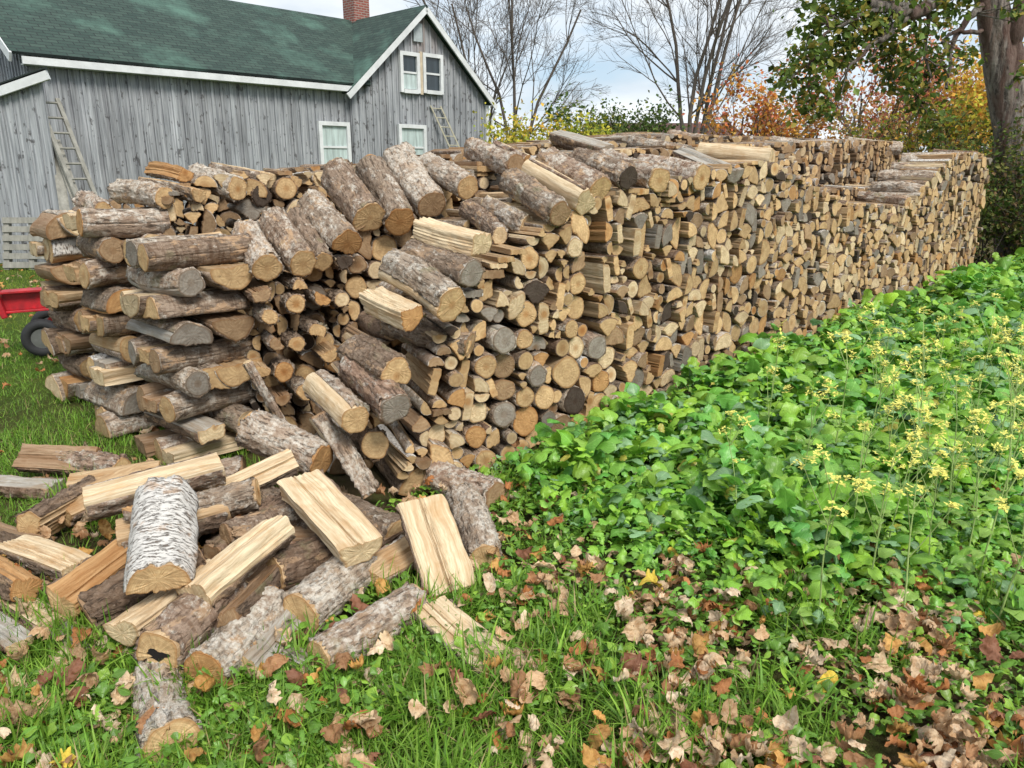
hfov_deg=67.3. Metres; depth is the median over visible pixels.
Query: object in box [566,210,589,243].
firewood log
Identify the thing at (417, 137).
window
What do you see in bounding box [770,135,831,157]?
firewood log
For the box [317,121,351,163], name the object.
window
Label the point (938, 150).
firewood log
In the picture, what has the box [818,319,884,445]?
mustard plant
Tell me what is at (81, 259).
firewood log
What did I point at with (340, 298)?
firewood log
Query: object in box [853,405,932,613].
mustard plant
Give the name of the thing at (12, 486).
firewood log
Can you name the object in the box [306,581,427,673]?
firewood log
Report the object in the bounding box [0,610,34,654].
firewood log
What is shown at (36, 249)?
firewood log
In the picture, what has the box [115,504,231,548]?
firewood log
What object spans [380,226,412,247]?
firewood log
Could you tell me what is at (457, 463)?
firewood log
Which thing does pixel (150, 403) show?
firewood log
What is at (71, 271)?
firewood log
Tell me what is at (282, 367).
firewood log
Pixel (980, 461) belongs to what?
mustard plant
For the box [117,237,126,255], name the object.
firewood log
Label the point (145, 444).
firewood log
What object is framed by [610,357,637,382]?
firewood log
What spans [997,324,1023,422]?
mustard plant
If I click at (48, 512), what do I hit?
firewood log
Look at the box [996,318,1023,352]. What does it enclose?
mustard plant
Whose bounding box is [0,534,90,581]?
firewood log
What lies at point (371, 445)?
firewood log
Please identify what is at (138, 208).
firewood log
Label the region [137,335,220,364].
firewood log
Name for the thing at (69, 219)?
firewood log
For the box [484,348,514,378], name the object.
firewood log
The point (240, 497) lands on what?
firewood log
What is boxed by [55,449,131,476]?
firewood log
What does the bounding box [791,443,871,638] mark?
mustard plant
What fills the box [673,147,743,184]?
firewood log
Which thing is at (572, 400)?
firewood log
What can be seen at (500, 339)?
firewood log
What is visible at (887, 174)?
firewood log
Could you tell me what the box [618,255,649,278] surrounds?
firewood log
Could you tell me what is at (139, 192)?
firewood log
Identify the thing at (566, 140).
firewood log
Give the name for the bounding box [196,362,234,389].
firewood log
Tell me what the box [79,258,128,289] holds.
firewood log
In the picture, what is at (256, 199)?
firewood log
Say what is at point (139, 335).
firewood log
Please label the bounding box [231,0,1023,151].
sky
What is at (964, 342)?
mustard plant
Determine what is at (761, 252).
firewood log
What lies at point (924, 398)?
mustard plant
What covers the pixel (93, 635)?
firewood log
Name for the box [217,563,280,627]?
firewood log
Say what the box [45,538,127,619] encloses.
firewood log
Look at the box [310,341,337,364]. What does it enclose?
firewood log
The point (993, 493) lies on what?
mustard plant
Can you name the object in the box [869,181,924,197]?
firewood log
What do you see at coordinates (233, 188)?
firewood log
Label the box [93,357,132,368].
firewood log
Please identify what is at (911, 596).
mustard plant
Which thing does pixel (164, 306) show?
firewood log
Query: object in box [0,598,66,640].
firewood log
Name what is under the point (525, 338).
firewood log
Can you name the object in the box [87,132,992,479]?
stacked firewood
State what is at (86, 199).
firewood log
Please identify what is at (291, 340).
firewood log
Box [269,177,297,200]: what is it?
firewood log
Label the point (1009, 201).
tangled bush
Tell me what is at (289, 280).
firewood log
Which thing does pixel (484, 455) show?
firewood log
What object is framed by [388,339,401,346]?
firewood log
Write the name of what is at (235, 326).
firewood log
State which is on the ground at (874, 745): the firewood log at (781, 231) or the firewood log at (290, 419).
the firewood log at (290, 419)
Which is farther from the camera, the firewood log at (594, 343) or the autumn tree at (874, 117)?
the autumn tree at (874, 117)
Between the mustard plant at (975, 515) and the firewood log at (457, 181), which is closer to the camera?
the mustard plant at (975, 515)
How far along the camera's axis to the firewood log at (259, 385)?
4.30 m
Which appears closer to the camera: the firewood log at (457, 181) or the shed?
the firewood log at (457, 181)
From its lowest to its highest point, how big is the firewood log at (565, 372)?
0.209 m
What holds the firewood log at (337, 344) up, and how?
on the firewood log
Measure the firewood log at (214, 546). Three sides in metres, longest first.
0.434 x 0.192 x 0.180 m
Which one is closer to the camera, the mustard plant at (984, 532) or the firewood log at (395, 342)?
the mustard plant at (984, 532)
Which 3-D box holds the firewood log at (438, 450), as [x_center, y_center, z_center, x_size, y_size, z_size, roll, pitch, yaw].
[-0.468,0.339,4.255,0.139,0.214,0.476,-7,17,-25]
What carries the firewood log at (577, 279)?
on the firewood log at (576, 305)
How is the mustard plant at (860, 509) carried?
on the ground at (874, 745)
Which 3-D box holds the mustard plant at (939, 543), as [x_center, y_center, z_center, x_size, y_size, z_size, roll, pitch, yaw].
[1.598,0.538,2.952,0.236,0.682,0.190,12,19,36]
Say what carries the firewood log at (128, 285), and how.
on the firewood log at (112, 325)
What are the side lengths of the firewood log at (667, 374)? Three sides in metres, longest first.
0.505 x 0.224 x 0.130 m
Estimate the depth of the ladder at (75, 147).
13.77 m
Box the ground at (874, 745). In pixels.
[0,179,1023,767]
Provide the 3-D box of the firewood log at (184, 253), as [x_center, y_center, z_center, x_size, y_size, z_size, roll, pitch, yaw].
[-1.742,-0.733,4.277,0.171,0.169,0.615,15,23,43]
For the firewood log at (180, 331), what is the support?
on the firewood log at (134, 344)
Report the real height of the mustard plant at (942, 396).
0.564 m
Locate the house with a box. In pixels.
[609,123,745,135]
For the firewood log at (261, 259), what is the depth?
4.37 m
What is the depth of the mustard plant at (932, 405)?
3.74 m
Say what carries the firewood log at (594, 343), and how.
on the firewood log at (605, 361)
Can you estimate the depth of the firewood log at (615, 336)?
5.06 m
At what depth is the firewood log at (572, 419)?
4.95 m
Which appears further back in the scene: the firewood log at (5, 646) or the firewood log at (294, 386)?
the firewood log at (294, 386)
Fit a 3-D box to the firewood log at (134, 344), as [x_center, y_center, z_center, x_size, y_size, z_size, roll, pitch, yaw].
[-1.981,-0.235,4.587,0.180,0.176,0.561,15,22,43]
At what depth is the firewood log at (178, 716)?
2.29 m
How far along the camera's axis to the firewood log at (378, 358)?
3.79 m
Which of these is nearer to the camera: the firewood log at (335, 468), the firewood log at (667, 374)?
the firewood log at (335, 468)
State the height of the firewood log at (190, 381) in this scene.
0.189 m
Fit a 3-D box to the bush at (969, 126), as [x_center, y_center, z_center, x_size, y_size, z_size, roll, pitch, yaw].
[8.431,-4.168,15.164,3.525,3.408,2.850,-13,20,-39]
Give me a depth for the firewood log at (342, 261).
4.67 m
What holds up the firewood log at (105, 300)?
on the firewood log at (112, 325)
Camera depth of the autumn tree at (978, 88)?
16.14 m
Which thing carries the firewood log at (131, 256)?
on the firewood log at (231, 277)
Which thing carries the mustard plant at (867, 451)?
on the ground at (874, 745)
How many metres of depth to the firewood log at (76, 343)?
5.56 m
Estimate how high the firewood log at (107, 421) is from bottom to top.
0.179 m
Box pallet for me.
[2,217,45,269]
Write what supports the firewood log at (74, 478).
on the firewood log at (74, 511)
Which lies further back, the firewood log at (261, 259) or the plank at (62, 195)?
the plank at (62, 195)
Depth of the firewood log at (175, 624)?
2.53 m
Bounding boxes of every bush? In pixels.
[472,102,620,143]
[482,91,582,143]
[536,83,632,135]
[577,81,698,134]
[827,92,967,151]
[839,76,991,185]
[888,94,1023,264]
[984,117,1023,256]
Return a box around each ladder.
[46,98,97,196]
[430,105,459,146]
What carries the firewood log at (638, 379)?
on the firewood log
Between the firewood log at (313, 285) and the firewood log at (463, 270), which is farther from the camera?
the firewood log at (313, 285)
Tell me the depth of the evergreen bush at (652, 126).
25.06 m
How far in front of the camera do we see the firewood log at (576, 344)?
4.80 m
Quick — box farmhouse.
[0,0,497,227]
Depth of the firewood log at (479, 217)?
4.56 m
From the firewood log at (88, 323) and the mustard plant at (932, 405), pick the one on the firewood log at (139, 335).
the firewood log at (88, 323)
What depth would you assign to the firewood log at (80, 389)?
5.64 m
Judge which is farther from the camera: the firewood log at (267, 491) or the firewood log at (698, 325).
the firewood log at (698, 325)
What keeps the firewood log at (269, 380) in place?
on the firewood log at (281, 394)
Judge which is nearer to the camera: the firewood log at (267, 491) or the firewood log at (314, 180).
the firewood log at (267, 491)
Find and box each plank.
[52,140,77,206]
[53,151,69,210]
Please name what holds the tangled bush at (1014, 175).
on the ground at (874, 745)
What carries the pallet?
on the ground at (874, 745)
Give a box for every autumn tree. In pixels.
[682,44,837,137]
[736,80,851,138]
[769,17,979,148]
[827,19,985,151]
[921,35,1023,181]
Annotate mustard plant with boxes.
[718,410,754,529]
[759,319,791,432]
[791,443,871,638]
[800,376,840,493]
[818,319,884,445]
[841,402,895,537]
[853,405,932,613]
[858,302,906,425]
[859,359,911,467]
[867,332,898,383]
[870,343,921,454]
[877,401,953,559]
[882,448,963,613]
[897,379,945,496]
[899,306,933,437]
[905,436,950,601]
[909,337,932,409]
[909,390,952,496]
[919,328,945,376]
[924,338,994,499]
[933,302,964,361]
[938,366,963,402]
[938,416,985,552]
[951,310,978,348]
[951,391,1008,526]
[951,400,1023,553]
[953,395,1023,597]
[955,329,978,387]
[960,355,1010,460]
[970,293,1011,405]
[981,349,1023,490]
[983,340,1023,498]
[986,316,1023,395]
[987,334,1023,504]
[987,448,1023,622]
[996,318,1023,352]
[996,329,1023,430]
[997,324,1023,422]
[1005,357,1023,451]
[1011,426,1023,550]
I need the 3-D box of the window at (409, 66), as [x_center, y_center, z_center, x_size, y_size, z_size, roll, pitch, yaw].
[-3.095,-9.447,23.344,0.140,1.180,0.761,14,21,42]
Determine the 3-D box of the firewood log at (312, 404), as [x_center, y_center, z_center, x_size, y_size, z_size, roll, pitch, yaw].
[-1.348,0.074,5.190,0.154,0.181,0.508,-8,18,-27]
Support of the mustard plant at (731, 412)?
on the ground at (874, 745)
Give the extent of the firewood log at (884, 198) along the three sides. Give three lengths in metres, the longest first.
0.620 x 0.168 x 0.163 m
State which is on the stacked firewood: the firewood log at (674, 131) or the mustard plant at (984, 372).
the firewood log at (674, 131)
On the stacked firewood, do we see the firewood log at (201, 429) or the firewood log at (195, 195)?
the firewood log at (195, 195)
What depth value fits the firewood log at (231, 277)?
4.29 m
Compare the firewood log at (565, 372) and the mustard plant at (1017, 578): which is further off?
the firewood log at (565, 372)
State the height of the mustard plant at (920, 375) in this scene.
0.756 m
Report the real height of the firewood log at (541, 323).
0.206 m
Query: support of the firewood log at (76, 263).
on the firewood log at (105, 300)
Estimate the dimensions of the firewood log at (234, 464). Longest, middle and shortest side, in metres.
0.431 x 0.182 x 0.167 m
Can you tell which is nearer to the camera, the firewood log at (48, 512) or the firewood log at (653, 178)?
the firewood log at (48, 512)
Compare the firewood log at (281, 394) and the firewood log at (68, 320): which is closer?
the firewood log at (281, 394)
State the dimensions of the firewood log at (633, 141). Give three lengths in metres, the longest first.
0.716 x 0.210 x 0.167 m
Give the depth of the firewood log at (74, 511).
3.61 m
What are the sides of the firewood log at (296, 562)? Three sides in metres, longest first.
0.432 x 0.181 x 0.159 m
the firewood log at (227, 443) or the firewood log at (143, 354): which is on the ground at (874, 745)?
the firewood log at (227, 443)
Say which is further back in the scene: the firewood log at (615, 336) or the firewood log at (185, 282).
the firewood log at (615, 336)
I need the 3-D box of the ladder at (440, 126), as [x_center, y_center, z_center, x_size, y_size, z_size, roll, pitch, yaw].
[-1.605,-7.122,25.022,2.088,3.624,0.276,-4,16,-15]
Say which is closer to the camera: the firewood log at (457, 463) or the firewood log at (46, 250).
the firewood log at (457, 463)
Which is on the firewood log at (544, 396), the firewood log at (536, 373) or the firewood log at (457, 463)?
the firewood log at (536, 373)
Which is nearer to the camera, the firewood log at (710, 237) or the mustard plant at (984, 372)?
the mustard plant at (984, 372)
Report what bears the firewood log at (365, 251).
on the firewood log at (360, 265)
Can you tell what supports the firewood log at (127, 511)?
on the firewood log at (210, 519)
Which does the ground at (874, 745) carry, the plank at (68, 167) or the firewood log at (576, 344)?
the plank at (68, 167)
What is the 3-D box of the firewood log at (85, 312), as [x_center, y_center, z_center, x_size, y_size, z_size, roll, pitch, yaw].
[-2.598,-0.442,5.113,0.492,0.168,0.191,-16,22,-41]
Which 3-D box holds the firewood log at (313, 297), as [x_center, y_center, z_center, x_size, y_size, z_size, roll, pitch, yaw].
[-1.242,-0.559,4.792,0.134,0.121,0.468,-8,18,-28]
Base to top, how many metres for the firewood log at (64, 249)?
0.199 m
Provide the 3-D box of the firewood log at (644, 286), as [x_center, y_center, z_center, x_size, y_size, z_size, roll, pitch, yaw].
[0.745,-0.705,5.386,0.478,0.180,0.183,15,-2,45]
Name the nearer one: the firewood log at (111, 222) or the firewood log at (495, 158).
the firewood log at (111, 222)
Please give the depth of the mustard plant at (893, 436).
3.98 m
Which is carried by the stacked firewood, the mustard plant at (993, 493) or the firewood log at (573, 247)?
the firewood log at (573, 247)
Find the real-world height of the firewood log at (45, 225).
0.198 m
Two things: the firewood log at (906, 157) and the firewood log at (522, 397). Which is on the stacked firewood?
the firewood log at (906, 157)
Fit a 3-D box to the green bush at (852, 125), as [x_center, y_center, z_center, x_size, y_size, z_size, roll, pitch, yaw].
[7.809,-4.398,16.032,2.665,3.387,3.038,8,18,28]
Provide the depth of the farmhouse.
20.24 m
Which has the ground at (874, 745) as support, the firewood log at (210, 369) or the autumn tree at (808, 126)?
the autumn tree at (808, 126)
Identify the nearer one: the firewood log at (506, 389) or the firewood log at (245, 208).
the firewood log at (506, 389)
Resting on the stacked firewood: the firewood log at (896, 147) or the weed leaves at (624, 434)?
the firewood log at (896, 147)
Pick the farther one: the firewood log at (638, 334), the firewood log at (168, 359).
the firewood log at (638, 334)
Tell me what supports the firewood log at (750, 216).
on the stacked firewood
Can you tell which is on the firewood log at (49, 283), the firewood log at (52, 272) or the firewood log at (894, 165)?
the firewood log at (52, 272)
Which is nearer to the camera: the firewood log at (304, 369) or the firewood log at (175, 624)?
the firewood log at (175, 624)
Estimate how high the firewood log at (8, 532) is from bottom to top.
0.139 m
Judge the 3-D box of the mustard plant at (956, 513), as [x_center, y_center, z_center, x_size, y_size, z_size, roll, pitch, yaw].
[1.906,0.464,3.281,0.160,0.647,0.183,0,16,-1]
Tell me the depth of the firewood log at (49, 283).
5.68 m
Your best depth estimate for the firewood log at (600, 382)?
5.03 m
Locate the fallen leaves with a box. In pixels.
[0,264,1023,767]
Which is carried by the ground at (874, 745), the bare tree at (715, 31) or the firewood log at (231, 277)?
the bare tree at (715, 31)
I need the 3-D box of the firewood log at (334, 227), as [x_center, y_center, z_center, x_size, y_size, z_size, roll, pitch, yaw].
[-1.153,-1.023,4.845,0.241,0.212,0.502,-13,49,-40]
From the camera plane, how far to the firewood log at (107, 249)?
4.68 m
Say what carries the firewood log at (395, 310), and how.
on the stacked firewood
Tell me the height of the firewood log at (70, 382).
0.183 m
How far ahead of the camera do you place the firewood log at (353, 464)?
3.73 m
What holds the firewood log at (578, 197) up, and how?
on the firewood log at (579, 225)
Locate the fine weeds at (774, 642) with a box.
[0,446,1023,767]
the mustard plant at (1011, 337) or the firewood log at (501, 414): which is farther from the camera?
the mustard plant at (1011, 337)
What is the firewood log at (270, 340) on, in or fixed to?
on the stacked firewood
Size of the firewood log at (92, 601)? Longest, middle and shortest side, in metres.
0.428 x 0.218 x 0.198 m
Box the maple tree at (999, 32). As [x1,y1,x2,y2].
[754,0,1023,257]
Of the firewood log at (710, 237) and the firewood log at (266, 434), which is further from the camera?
the firewood log at (710, 237)
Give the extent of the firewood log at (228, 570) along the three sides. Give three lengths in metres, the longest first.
0.426 x 0.213 x 0.165 m
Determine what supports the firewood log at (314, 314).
on the firewood log at (311, 326)
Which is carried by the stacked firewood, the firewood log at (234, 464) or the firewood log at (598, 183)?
the firewood log at (598, 183)
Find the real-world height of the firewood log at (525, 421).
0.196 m
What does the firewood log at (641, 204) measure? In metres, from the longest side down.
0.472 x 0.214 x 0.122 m
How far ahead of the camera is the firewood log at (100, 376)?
4.85 m
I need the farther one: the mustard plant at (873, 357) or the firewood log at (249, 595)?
the mustard plant at (873, 357)
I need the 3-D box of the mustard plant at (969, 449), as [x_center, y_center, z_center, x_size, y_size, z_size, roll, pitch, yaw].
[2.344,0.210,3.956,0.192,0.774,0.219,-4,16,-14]
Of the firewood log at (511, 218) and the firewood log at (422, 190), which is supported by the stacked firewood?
the firewood log at (511, 218)
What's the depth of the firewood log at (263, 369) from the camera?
4.41 m
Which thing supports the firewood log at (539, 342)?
on the firewood log at (536, 373)
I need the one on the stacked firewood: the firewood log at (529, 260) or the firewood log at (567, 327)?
the firewood log at (529, 260)
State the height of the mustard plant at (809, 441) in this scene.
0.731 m
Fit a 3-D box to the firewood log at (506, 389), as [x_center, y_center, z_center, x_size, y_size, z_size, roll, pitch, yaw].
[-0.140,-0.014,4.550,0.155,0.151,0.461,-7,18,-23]
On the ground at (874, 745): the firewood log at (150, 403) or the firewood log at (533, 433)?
the firewood log at (533, 433)
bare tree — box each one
[404,0,611,142]
[569,0,835,134]
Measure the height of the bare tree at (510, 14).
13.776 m
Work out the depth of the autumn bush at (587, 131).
21.37 m
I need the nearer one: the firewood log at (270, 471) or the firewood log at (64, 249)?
the firewood log at (270, 471)
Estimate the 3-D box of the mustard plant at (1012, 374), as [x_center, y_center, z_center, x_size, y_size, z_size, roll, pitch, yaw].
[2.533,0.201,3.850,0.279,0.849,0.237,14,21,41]
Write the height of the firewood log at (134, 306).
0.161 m
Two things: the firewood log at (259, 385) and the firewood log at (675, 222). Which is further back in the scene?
the firewood log at (675, 222)
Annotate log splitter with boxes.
[0,287,55,355]
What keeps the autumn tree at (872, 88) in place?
on the ground at (874, 745)
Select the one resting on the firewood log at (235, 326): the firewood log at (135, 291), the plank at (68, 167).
the firewood log at (135, 291)
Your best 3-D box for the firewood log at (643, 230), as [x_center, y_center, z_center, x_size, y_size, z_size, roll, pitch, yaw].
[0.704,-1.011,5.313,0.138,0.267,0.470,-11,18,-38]
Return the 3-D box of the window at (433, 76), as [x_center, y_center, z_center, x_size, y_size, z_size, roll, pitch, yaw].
[-2.461,-9.656,23.977,0.140,1.181,0.817,14,21,42]
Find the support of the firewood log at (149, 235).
on the firewood log at (76, 263)
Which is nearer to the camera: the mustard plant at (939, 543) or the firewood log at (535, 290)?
the mustard plant at (939, 543)
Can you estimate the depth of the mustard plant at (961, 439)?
3.63 m
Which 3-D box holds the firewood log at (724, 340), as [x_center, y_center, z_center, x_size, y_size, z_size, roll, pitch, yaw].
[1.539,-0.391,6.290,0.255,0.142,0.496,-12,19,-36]
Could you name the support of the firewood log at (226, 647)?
on the ground at (874, 745)
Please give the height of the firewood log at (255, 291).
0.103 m
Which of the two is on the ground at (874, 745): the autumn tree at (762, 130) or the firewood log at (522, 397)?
the autumn tree at (762, 130)
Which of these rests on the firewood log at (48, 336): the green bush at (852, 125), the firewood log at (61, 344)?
the firewood log at (61, 344)
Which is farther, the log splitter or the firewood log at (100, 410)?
the log splitter
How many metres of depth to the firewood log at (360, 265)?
4.94 m
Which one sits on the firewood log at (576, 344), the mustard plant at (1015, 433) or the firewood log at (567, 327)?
the firewood log at (567, 327)
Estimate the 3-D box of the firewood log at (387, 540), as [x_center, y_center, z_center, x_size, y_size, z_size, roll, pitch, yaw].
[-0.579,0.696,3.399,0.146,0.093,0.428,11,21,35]
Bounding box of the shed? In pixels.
[0,66,58,262]
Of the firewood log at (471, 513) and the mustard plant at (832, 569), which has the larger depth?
the firewood log at (471, 513)
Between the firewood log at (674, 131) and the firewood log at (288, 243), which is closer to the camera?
the firewood log at (288, 243)
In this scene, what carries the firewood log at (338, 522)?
on the firewood log at (326, 589)
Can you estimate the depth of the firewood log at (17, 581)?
2.88 m
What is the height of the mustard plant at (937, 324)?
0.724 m
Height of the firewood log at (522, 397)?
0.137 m
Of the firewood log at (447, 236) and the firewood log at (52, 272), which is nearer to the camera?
the firewood log at (447, 236)
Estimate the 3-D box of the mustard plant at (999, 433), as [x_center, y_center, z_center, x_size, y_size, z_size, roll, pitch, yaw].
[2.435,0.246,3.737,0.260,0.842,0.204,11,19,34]
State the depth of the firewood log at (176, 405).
4.41 m
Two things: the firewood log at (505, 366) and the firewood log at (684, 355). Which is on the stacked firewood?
the firewood log at (684, 355)
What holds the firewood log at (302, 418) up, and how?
on the ground at (874, 745)
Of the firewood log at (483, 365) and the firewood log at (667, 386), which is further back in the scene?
the firewood log at (667, 386)
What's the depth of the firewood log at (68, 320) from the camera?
5.59 m
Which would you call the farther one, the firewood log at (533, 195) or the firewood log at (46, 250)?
the firewood log at (46, 250)
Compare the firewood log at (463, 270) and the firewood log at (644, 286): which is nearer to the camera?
the firewood log at (463, 270)
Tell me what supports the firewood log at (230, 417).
on the firewood log at (164, 442)
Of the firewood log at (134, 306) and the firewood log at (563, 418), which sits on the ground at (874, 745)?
the firewood log at (563, 418)
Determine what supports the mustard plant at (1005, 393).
on the ground at (874, 745)
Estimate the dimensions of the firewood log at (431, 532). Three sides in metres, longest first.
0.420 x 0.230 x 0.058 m
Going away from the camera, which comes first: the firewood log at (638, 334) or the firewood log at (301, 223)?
the firewood log at (301, 223)
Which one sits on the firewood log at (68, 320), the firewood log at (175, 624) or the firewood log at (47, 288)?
the firewood log at (47, 288)
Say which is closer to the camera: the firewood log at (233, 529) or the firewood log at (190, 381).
the firewood log at (233, 529)
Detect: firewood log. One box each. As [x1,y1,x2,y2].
[0,475,66,500]
[0,522,57,542]
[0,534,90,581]
[0,556,42,603]
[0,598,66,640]
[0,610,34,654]
[11,443,102,476]
[14,475,96,535]
[29,209,74,239]
[29,241,43,256]
[34,262,80,284]
[39,210,78,236]
[40,284,81,311]
[41,280,67,287]
[41,327,68,356]
[42,239,68,262]
[43,287,83,307]
[43,620,96,658]
[45,371,82,401]
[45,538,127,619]
[48,237,91,263]
[48,307,86,332]
[55,336,66,353]
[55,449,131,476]
[57,330,94,356]
[58,353,91,379]
[59,375,90,398]
[62,213,77,230]
[62,264,79,281]
[64,464,140,528]
[66,460,159,487]
[69,258,94,261]
[71,190,112,208]
[72,259,129,289]
[75,382,88,398]
[76,207,170,237]
[76,235,123,264]
[77,547,206,633]
[78,309,99,333]
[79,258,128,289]
[79,315,96,331]
[80,286,136,313]
[82,452,225,520]
[83,380,140,415]
[86,353,113,379]
[86,628,103,639]
[89,333,136,362]
[89,365,143,385]
[90,312,139,337]
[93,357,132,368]
[95,410,159,437]
[96,407,106,413]
[102,559,210,646]
[107,179,174,209]
[115,283,139,288]
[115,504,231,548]
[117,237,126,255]
[120,289,147,315]
[121,287,216,318]
[122,505,132,520]
[123,207,151,208]
[123,231,221,266]
[123,474,198,594]
[125,233,225,267]
[125,265,205,296]
[125,317,213,345]
[127,233,163,238]
[128,334,214,366]
[130,333,147,336]
[130,658,203,762]
[133,580,248,670]
[134,363,210,397]
[134,429,175,457]
[136,382,175,411]
[137,233,252,272]
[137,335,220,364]
[138,177,206,203]
[141,390,174,412]
[142,289,249,318]
[144,161,194,182]
[144,412,225,444]
[149,335,253,375]
[153,429,229,464]
[159,381,255,422]
[161,431,243,463]
[175,515,295,607]
[181,311,254,342]
[181,585,283,689]
[186,162,246,202]
[194,263,252,290]
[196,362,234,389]
[196,477,260,517]
[199,449,298,491]
[202,403,253,432]
[203,492,284,558]
[208,162,277,189]
[214,357,261,388]
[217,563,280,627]
[219,502,302,544]
[221,454,246,476]
[225,183,271,207]
[227,198,266,219]
[231,218,284,281]
[235,409,333,473]
[241,278,271,303]
[241,485,308,528]
[241,609,301,677]
[242,360,288,422]
[244,178,267,197]
[246,357,271,378]
[249,301,280,326]
[257,206,317,276]
[259,351,294,383]
[260,329,284,350]
[262,365,279,386]
[266,533,332,590]
[267,383,291,407]
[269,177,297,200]
[272,173,302,188]
[272,327,305,353]
[275,271,307,289]
[276,469,384,567]
[279,287,305,314]
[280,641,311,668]
[281,555,377,636]
[283,414,297,426]
[284,348,317,378]
[285,375,310,401]
[286,206,333,271]
[288,275,326,309]
[290,399,316,434]
[290,522,377,543]
[292,173,321,186]
[296,189,362,254]
[298,313,328,337]
[302,289,332,306]
[302,307,324,322]
[302,369,369,434]
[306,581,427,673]
[309,400,316,414]
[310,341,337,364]
[312,411,379,498]
[315,432,373,474]
[320,157,385,231]
[323,334,341,372]
[326,286,350,308]
[330,251,354,270]
[336,333,411,383]
[337,377,369,411]
[338,355,411,425]
[343,273,366,298]
[343,492,402,537]
[347,253,368,273]
[347,426,389,462]
[355,154,416,235]
[356,231,371,259]
[359,286,426,331]
[368,534,414,588]
[370,234,396,261]
[374,435,429,495]
[378,248,465,321]
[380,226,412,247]
[380,320,476,358]
[382,141,445,217]
[382,530,403,545]
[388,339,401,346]
[395,494,475,596]
[401,238,485,287]
[402,425,453,463]
[410,595,512,678]
[413,217,492,255]
[418,151,477,200]
[422,460,508,513]
[444,482,502,571]
[453,459,464,467]
[457,419,485,447]
[458,199,508,244]
[464,137,523,174]
[464,443,496,470]
[468,350,497,378]
[468,399,487,423]
[476,322,516,354]
[481,195,537,234]
[483,284,524,319]
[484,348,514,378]
[485,398,516,427]
[489,375,515,400]
[491,245,538,269]
[493,139,530,161]
[493,374,533,407]
[497,323,533,348]
[498,167,571,227]
[499,322,547,350]
[503,299,537,326]
[506,302,549,334]
[507,399,537,435]
[508,427,543,447]
[514,360,546,386]
[519,277,549,303]
[521,157,595,215]
[523,379,554,409]
[535,146,612,199]
[545,354,580,388]
[545,383,585,413]
[549,130,614,150]
[551,412,570,431]
[552,235,582,257]
[555,318,577,337]
[556,409,587,423]
[560,336,583,358]
[562,271,585,294]
[563,295,583,319]
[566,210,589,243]
[568,147,637,190]
[578,329,606,359]
[580,370,609,391]
[582,345,614,369]
[591,390,607,410]
[599,148,671,193]
[605,326,623,345]
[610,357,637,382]
[615,367,643,387]
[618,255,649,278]
[627,135,694,149]
[628,275,651,297]
[632,196,649,213]
[633,326,644,345]
[637,153,711,191]
[639,222,645,256]
[658,382,676,394]
[659,367,674,386]
[660,217,680,249]
[661,261,681,286]
[666,129,723,141]
[672,344,691,371]
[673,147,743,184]
[692,311,703,335]
[697,142,775,162]
[701,221,717,249]
[705,331,731,350]
[723,264,741,284]
[742,201,755,225]
[751,239,769,264]
[767,224,785,244]
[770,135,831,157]
[844,136,902,154]
[855,191,910,205]
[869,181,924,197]
[877,169,934,181]
[889,161,946,176]
[899,152,958,165]
[932,149,980,153]
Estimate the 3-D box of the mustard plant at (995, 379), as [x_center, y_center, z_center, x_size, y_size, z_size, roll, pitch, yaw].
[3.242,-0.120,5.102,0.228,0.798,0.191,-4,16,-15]
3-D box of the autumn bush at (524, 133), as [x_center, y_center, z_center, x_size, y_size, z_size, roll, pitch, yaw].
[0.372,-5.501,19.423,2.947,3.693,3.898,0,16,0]
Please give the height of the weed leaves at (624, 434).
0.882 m
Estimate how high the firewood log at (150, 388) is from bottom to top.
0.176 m
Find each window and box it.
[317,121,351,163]
[397,124,426,154]
[398,50,420,93]
[422,52,443,94]
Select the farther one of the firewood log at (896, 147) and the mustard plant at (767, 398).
the firewood log at (896, 147)
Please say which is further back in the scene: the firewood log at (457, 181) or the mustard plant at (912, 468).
the firewood log at (457, 181)
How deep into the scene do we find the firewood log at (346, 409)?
3.66 m
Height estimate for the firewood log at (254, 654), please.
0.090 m
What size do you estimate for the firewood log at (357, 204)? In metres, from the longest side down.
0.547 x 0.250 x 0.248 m
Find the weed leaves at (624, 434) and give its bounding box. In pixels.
[483,247,1023,659]
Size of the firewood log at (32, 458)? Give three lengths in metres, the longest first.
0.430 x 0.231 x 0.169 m
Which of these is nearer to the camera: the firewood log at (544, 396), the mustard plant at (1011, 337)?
the firewood log at (544, 396)
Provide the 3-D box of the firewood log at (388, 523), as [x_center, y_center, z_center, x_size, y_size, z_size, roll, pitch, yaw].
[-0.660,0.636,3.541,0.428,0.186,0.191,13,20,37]
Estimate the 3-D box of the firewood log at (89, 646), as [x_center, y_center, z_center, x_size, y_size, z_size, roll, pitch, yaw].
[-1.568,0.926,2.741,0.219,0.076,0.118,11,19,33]
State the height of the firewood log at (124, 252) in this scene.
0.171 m
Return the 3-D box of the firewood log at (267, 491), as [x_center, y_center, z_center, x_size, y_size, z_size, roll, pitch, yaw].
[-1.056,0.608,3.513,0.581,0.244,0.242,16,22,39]
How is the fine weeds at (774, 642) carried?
on the ground at (874, 745)
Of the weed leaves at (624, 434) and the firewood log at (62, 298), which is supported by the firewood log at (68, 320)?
the firewood log at (62, 298)
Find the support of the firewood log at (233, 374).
on the firewood log at (150, 388)
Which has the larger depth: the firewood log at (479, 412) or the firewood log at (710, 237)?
the firewood log at (710, 237)
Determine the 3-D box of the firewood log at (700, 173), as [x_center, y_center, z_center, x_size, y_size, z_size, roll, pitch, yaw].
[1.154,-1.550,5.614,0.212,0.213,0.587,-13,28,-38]

